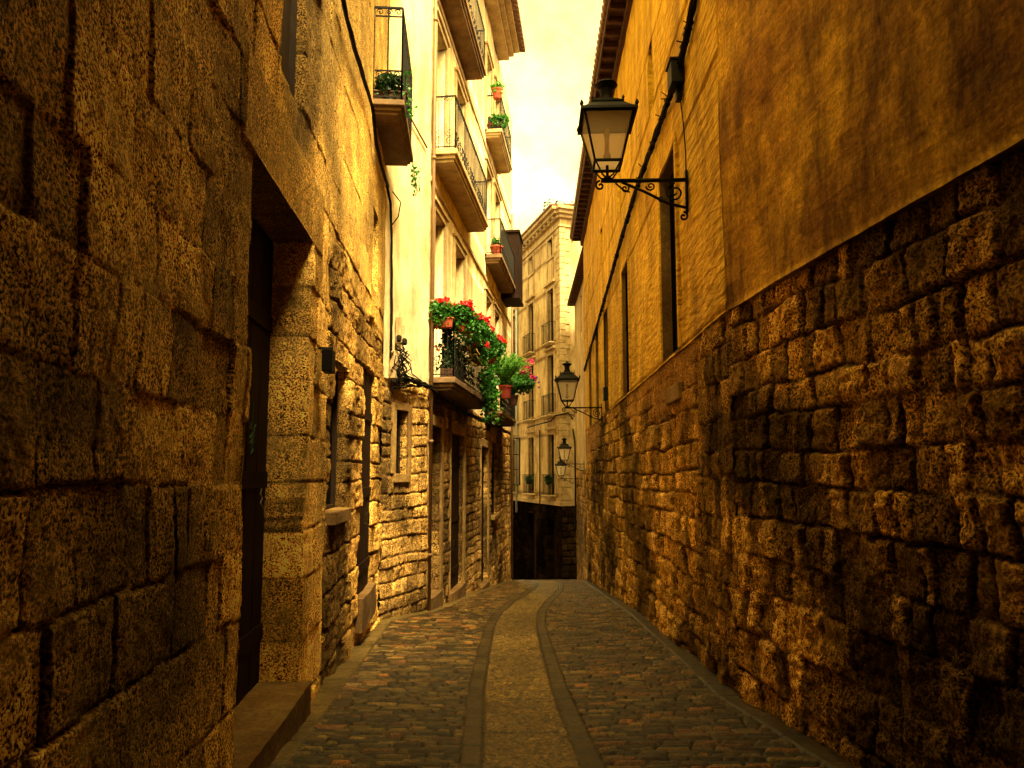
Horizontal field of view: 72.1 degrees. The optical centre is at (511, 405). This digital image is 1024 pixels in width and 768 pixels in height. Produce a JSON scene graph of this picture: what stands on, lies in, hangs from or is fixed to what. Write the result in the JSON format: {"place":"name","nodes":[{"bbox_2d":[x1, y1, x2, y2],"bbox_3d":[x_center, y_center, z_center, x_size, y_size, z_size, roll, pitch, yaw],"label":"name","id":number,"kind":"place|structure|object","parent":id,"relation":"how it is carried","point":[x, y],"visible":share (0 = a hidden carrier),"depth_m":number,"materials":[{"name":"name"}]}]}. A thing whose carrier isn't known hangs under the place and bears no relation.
{"place":"outdoors","nodes":[
{"label":"outdoors","id":0,"kind":"place"},
{"bbox_2d":[499,0,602,234],"label":"sky","id":1,"kind":"structure","parent":0,"point":[546,83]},
{"bbox_2d":[266,579,857,767],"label":"street","id":2,"kind":"structure","parent":0,"point":[575,673],"depth_m":6.65,"materials":[{"name":"grey stone"}]},
{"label":"ground","id":3,"kind":"structure","parent":0,"visible":0},
{"bbox_2d":[0,0,412,767],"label":"stone house","id":4,"kind":"structure","parent":3,"relation":"on","point":[192,236],"depth_m":3.59,"materials":[{"name":"stone"}]},
{"bbox_2d":[232,216,273,708],"bbox_3d":[-2.119,0.373,5.385,0.160,4.004,1.853,0,-6,-4],"label":"door","id":5,"kind":"structure","parent":4,"relation":"in","point":[260,321],"depth_m":5.93,"materials":[{"name":"red wood"}]},
{"bbox_2d":[279,0,296,97],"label":"window","id":6,"kind":"structure","parent":4,"relation":"in","point":[287,51],"depth_m":6.05,"materials":[{"name":"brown wood"}]},
{"bbox_2d":[317,347,335,373],"bbox_3d":[-1.808,-0.442,6.797,0.186,0.250,0.185,0,-6,0],"label":"intercom box","id":7,"kind":"object","parent":4,"relation":"attached to","point":[328,359],"visible":0.95,"depth_m":6.71,"materials":[{"name":"black metal"}]},
{"bbox_2d":[326,370,337,509],"bbox_3d":[-2.134,0.358,8.056,0.080,1.696,1.051,0,-6,-4],"label":"window","id":8,"kind":"structure","parent":4,"relation":"in","point":[331,492],"depth_m":8.48,"materials":[{"name":"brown wood"}]},
{"bbox_2d":[356,371,371,594],"bbox_3d":[-2.154,1.100,10.286,0.160,3.256,1.352,0,-6,-4],"label":"door","id":9,"kind":"structure","parent":4,"relation":"in","point":[363,560],"depth_m":10.40,"materials":[{"name":"red wood"}]},
{"bbox_2d":[341,0,389,186],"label":"cable","id":10,"kind":"object","parent":4,"relation":"attached to","point":[352,40],"visible":1,"depth_m":9.23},
{"bbox_2d":[374,72,407,104],"bbox_3d":[-1.907,-4.885,10.909,0.570,0.517,0.484,1,-6,-6],"label":"potted plant","id":11,"kind":"object","parent":4,"relation":"on","point":[394,87],"visible":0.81,"depth_m":10.79,"materials":[{"name":"green plant"}]},
{"bbox_2d":[400,70,417,118],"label":"ivy","id":12,"kind":"object","parent":4,"relation":"attached to","point":[409,108],"visible":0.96,"depth_m":10.89,"materials":[{"name":"green plant"}]},
{"bbox_2d":[377,0,524,619],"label":"building","id":13,"kind":"structure","parent":3,"relation":"on","point":[446,496],"depth_m":15.64,"materials":[{"name":"paint"}]},
{"bbox_2d":[386,186,392,358],"bbox_3d":[-2.166,-2.341,12.389,0.088,2.999,0.557,0,-6,0],"label":"cable","id":14,"kind":"object","parent":13,"relation":"attached to","point":[391,272],"visible":0.99,"depth_m":12.61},
{"bbox_2d":[392,191,400,224],"bbox_3d":[-2.099,-3.551,12.721,0.202,0.617,0.059,5,-8,-44],"label":"cable","id":15,"kind":"object","parent":13,"relation":"attached to","point":[399,208],"visible":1,"depth_m":12.74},
{"bbox_2d":[396,411,400,473],"bbox_3d":[-2.192,0.666,12.896,0.080,1.188,0.494,-2,-6,20],"label":"window","id":16,"kind":"structure","parent":13,"relation":"in","point":[397,411],"depth_m":13.06,"materials":[{"name":"brown wood"}]},
{"bbox_2d":[395,316,404,343],"bbox_3d":[-2.027,-1.369,12.812,0.100,0.480,0.230,-2,-6,20],"label":"meter box","id":17,"kind":"object","parent":13,"relation":"attached to","point":[400,328],"visible":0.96,"depth_m":12.72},
{"bbox_2d":[389,335,422,389],"bbox_3d":[-1.841,-0.732,13.027,0.237,1.007,1.359,-2,-6,21],"label":"cable cluster","id":18,"kind":"object","parent":13,"relation":"attached to","point":[395,363],"visible":0.99,"depth_m":12.60,"materials":[{"name":"metal"}]},
{"bbox_2d":[410,162,420,195],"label":"ivy","id":19,"kind":"object","parent":13,"relation":"attached to","point":[415,185],"visible":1,"depth_m":12.57,"materials":[{"name":"green plant"}]},
{"bbox_2d":[428,296,455,329],"bbox_3d":[-1.438,-1.890,14.229,0.627,0.726,0.626,-4,-7,35],"label":"potted plant","id":20,"kind":"object","parent":13,"relation":"attached to","point":[443,318],"visible":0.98,"depth_m":14.09,"materials":[{"name":"green plant"}]},
{"bbox_2d":[434,328,460,376],"bbox_3d":[-1.340,-1.083,14.424,0.502,1.081,0.468,-1,-6,10],"label":"climbing plant","id":21,"kind":"object","parent":13,"relation":"on","point":[447,335],"visible":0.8,"depth_m":14.32,"materials":[{"name":"green plant"}]},
{"bbox_2d":[391,376,510,434],"bbox_3d":[-0.912,0.278,19.570,0.426,0.328,14.577,-1,-6,8],"label":"cable","id":22,"kind":"object","parent":13,"relation":"attached to","point":[439,395],"visible":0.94,"depth_m":15.04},
{"bbox_2d":[450,435,459,589],"bbox_3d":[-1.411,2.516,16.746,0.160,3.697,1.683,-1,-6,6],"label":"door","id":23,"kind":"structure","parent":13,"relation":"in","point":[455,439],"depth_m":17.05,"materials":[{"name":"red wood"}]},
{"bbox_2d":[449,299,475,333],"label":"potted plant","id":24,"kind":"object","parent":13,"relation":"on","point":[464,316],"visible":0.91,"depth_m":14.24,"materials":[{"name":"green plant"}]},
{"bbox_2d":[451,339,478,380],"bbox_3d":[-1.098,-0.937,15.733,0.893,1.042,2.029,0,-6,0],"label":"climbing plant","id":25,"kind":"object","parent":13,"relation":"on","point":[469,360],"visible":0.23,"depth_m":15.59,"materials":[{"name":"green plant"}]},
{"bbox_2d":[460,311,485,344],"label":"potted plant","id":26,"kind":"object","parent":13,"relation":"attached to","point":[479,325],"visible":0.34,"depth_m":15.00,"materials":[{"name":"green plant"}]},
{"bbox_2d":[467,342,489,366],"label":"potted plant","id":27,"kind":"object","parent":13,"relation":"attached to","point":[483,351],"visible":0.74,"depth_m":16.06,"materials":[{"name":"green plant"}]},
{"bbox_2d":[466,316,490,346],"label":"potted plant","id":28,"kind":"object","parent":13,"relation":"attached to","point":[486,327],"visible":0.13,"depth_m":15.77,"materials":[{"name":"green plant"}]},
{"bbox_2d":[481,448,483,581],"bbox_3d":[-0.948,3.265,20.930,0.160,4.112,1.420,-1,-6,6],"label":"door","id":29,"kind":"structure","parent":13,"relation":"in","point":[482,520],"depth_m":21.37,"materials":[{"name":"red wood"}]},
{"bbox_2d":[477,364,502,424],"bbox_3d":[-0.571,-0.248,17.900,0.728,1.546,1.911,0,-6,0],"label":"ivy","id":30,"kind":"object","parent":13,"relation":"attached to","point":[488,385],"visible":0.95,"depth_m":17.38,"materials":[{"name":"green plant"}]},
{"bbox_2d":[485,320,495,356],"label":"potted plant","id":31,"kind":"object","parent":13,"relation":"attached to","point":[490,335],"visible":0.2,"depth_m":16.52,"materials":[{"name":"green plant"}]},
{"bbox_2d":[490,442,493,514],"bbox_3d":[-0.716,2.389,23.144,0.080,2.404,1.256,-1,-6,6],"label":"window","id":32,"kind":"structure","parent":13,"relation":"in","point":[492,467],"depth_m":23.65,"materials":[{"name":"brown wood"}]},
{"bbox_2d":[484,333,501,359],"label":"potted plant","id":33,"kind":"object","parent":13,"relation":"attached to","point":[496,340],"visible":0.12,"depth_m":17.29,"materials":[{"name":"green plant"}]},
{"bbox_2d":[482,334,506,367],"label":"potted plant","id":34,"kind":"object","parent":13,"relation":"attached to","point":[502,344],"visible":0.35,"depth_m":18.07,"materials":[{"name":"green plant"}]},
{"bbox_2d":[490,237,502,253],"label":"potted plant","id":35,"kind":"object","parent":13,"relation":"on","point":[495,245],"visible":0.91,"depth_m":21.81,"materials":[{"name":"orange plant"}]},
{"bbox_2d":[490,81,504,100],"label":"potted plant","id":36,"kind":"object","parent":13,"relation":"attached to","point":[497,88],"visible":1,"depth_m":22.10,"materials":[{"name":"orange plant"}]},
{"bbox_2d":[487,113,509,130],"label":"potted plant","id":37,"kind":"object","parent":13,"relation":"on","point":[503,123],"visible":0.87,"depth_m":22.15,"materials":[{"name":"green plant"}]},
{"bbox_2d":[486,350,533,398],"bbox_3d":[-0.214,-0.966,21.374,1.787,1.499,1.937,0,-6,0],"label":"potted fern","id":38,"kind":"object","parent":13,"relation":"on","point":[510,368],"visible":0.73,"depth_m":21.19,"materials":[{"name":"green plant"}]},
{"bbox_2d":[497,374,535,405],"bbox_3d":[0.047,-0.535,22.959,1.612,1.067,1.541,0,-6,0],"label":"potted fern","id":39,"kind":"object","parent":13,"relation":"on","point":[513,399],"visible":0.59,"depth_m":22.73,"materials":[{"name":"green plant"}]},
{"bbox_2d":[513,358,539,394],"bbox_3d":[0.448,-0.981,23.214,0.978,1.278,1.192,0,-6,0],"label":"flowering plant","id":40,"kind":"object","parent":13,"relation":"on","point":[524,374],"visible":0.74,"depth_m":22.98,"materials":[{"name":"green plant"}]},
{"bbox_2d":[512,203,581,579],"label":"corner house","id":41,"kind":"structure","parent":3,"relation":"on","point":[544,540],"depth_m":44.79,"materials":[{"name":"paint"}]},
{"bbox_2d":[525,475,533,483],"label":"potted plant","id":42,"kind":"object","parent":41,"relation":"on","point":[531,478],"visible":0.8,"depth_m":46.92,"materials":[{"name":"green plant"}]},
{"bbox_2d":[532,306,532,350],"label":"window","id":43,"kind":"structure","parent":41,"relation":"in","point":[532,306],"depth_m":48.65,"materials":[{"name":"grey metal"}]},
{"bbox_2d":[532,366,532,416],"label":"window","id":44,"kind":"structure","parent":41,"relation":"in","point":[532,366],"depth_m":48.17,"materials":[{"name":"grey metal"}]},
{"bbox_2d":[532,438,533,491],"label":"window","id":45,"kind":"structure","parent":41,"relation":"in","point":[532,438],"depth_m":47.74,"materials":[{"name":"brown metal"}]},
{"bbox_2d":[533,513,536,578],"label":"door","id":46,"kind":"structure","parent":41,"relation":"in","point":[534,514],"depth_m":47.34,"materials":[{"name":"red wood"}]},
{"bbox_2d":[544,475,553,484],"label":"potted plant","id":47,"kind":"object","parent":41,"relation":"on","point":[547,482],"visible":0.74,"depth_m":43.19,"materials":[{"name":"green plant"}]},
{"bbox_2d":[527,412,572,427],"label":"cable","id":48,"kind":"object","parent":41,"relation":"attached to","point":[551,419],"visible":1,"depth_m":42.63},
{"bbox_2d":[551,291,552,340],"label":"window","id":49,"kind":"structure","parent":41,"relation":"in","point":[552,291],"depth_m":44.95,"materials":[{"name":"brown wood"}]},
{"bbox_2d":[551,356,553,411],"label":"window","id":50,"kind":"structure","parent":41,"relation":"in","point":[552,377],"depth_m":44.52,"materials":[{"name":"brown metal"}]},
{"bbox_2d":[552,435,553,494],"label":"window","id":51,"kind":"structure","parent":41,"relation":"in","point":[552,435],"depth_m":44.02,"materials":[{"name":"brown metal"}]},
{"bbox_2d":[553,519,561,579],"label":"door","id":52,"kind":"structure","parent":41,"relation":"in","point":[554,521],"depth_m":43.58,"materials":[{"name":"red wood"}]},
{"bbox_2d":[543,198,573,209],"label":"roof weeds","id":53,"kind":"object","parent":41,"relation":"on","point":[556,202],"visible":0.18,"depth_m":43.16,"materials":[{"name":"green plant"}]},
{"bbox_2d":[572,429,575,530],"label":"cable","id":54,"kind":"object","parent":41,"relation":"attached to","point":[575,472],"visible":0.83,"depth_m":40.46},
{"bbox_2d":[567,246,586,579],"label":"pale house","id":55,"kind":"structure","parent":3,"relation":"on","point":[576,298],"depth_m":37.91,"materials":[{"name":"paint"}]},
{"bbox_2d":[555,457,577,487],"bbox_3d":[3.047,3.698,39.414,1.290,1.758,0.690,0,-6,2],"label":"street lamp","id":56,"kind":"object","parent":55,"relation":"attached to","point":[560,469],"visible":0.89,"depth_m":39.36,"materials":[{"name":"black metal"}]},
{"bbox_2d":[557,437,583,473],"bbox_3d":[2.951,2.519,35.364,1.358,1.850,0.726,0,-6,2],"label":"street lamp","id":57,"kind":"object","parent":55,"relation":"attached to","point":[563,448],"visible":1,"depth_m":35.34,"materials":[{"name":"black metal"}]},
{"bbox_2d":[569,0,1023,767],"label":"plastered house","id":58,"kind":"structure","parent":3,"relation":"on","point":[805,476],"depth_m":5.24,"materials":[{"name":"stone"}]},
{"bbox_2d":[554,361,602,425],"bbox_3d":[1.898,-0.346,20.101,1.358,1.850,0.726,0,-6,2],"label":"street lamp","id":59,"kind":"object","parent":58,"relation":"attached to","point":[566,380],"visible":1,"depth_m":20.07,"materials":[{"name":"black metal"}]},
{"bbox_2d":[603,306,605,409],"bbox_3d":[2.505,-1.381,19.015,0.026,2.996,0.156,0,-6,2],"label":"cable","id":60,"kind":"object","parent":58,"relation":"attached to","point":[604,353],"visible":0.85,"depth_m":19.05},
{"bbox_2d":[603,387,607,400],"bbox_3d":[2.472,-0.311,18.640,0.117,0.350,0.243,0,-6,0],"label":"junction box","id":61,"kind":"object","parent":58,"relation":"attached to","point":[605,393],"visible":1,"depth_m":18.53,"materials":[{"name":"grey metal"}]},
{"bbox_2d":[607,316,608,409],"bbox_3d":[2.645,-1.218,18.797,0.070,2.767,1.190,0,-6,2],"label":"window","id":62,"kind":"structure","parent":58,"relation":"in","point":[607,316],"depth_m":19.40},
{"bbox_2d":[625,272,628,392],"bbox_3d":[2.512,-1.600,14.826,0.070,2.767,1.190,0,-6,2],"label":"window","id":63,"kind":"structure","parent":58,"relation":"in","point":[626,280],"depth_m":15.38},
{"bbox_2d":[576,79,688,220],"bbox_3d":[1.516,-3.223,8.858,1.358,1.850,0.726,0,-6,2],"label":"street lamp","id":64,"kind":"object","parent":58,"relation":"attached to","point":[606,122],"visible":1,"depth_m":8.82,"materials":[{"name":"black metal"}]},
{"bbox_2d":[584,0,697,371],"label":"cable","id":65,"kind":"object","parent":58,"relation":"attached to","point":[687,28],"visible":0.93,"depth_m":11.03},
{"bbox_2d":[669,170,677,352],"bbox_3d":[2.421,-2.111,10.039,0.080,2.867,1.240,0,-6,2],"label":"window","id":66,"kind":"structure","parent":58,"relation":"in","point":[672,208],"depth_m":10.60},
{"bbox_2d":[665,56,684,102],"bbox_3d":[2.103,-4.172,9.071,0.200,0.510,0.316,0,-6,0],"label":"junction box","id":67,"kind":"object","parent":58,"relation":"attached to","point":[675,78],"visible":0.87,"depth_m":8.97,"materials":[{"name":"grey metal"}]},
{"bbox_2d":[680,101,686,184],"bbox_3d":[2.164,-3.371,8.900,0.015,1.281,0.256,0,-6,2],"label":"cable","id":68,"kind":"object","parent":67,"relation":"hanging from","point":[684,144],"visible":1,"depth_m":8.79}
]}

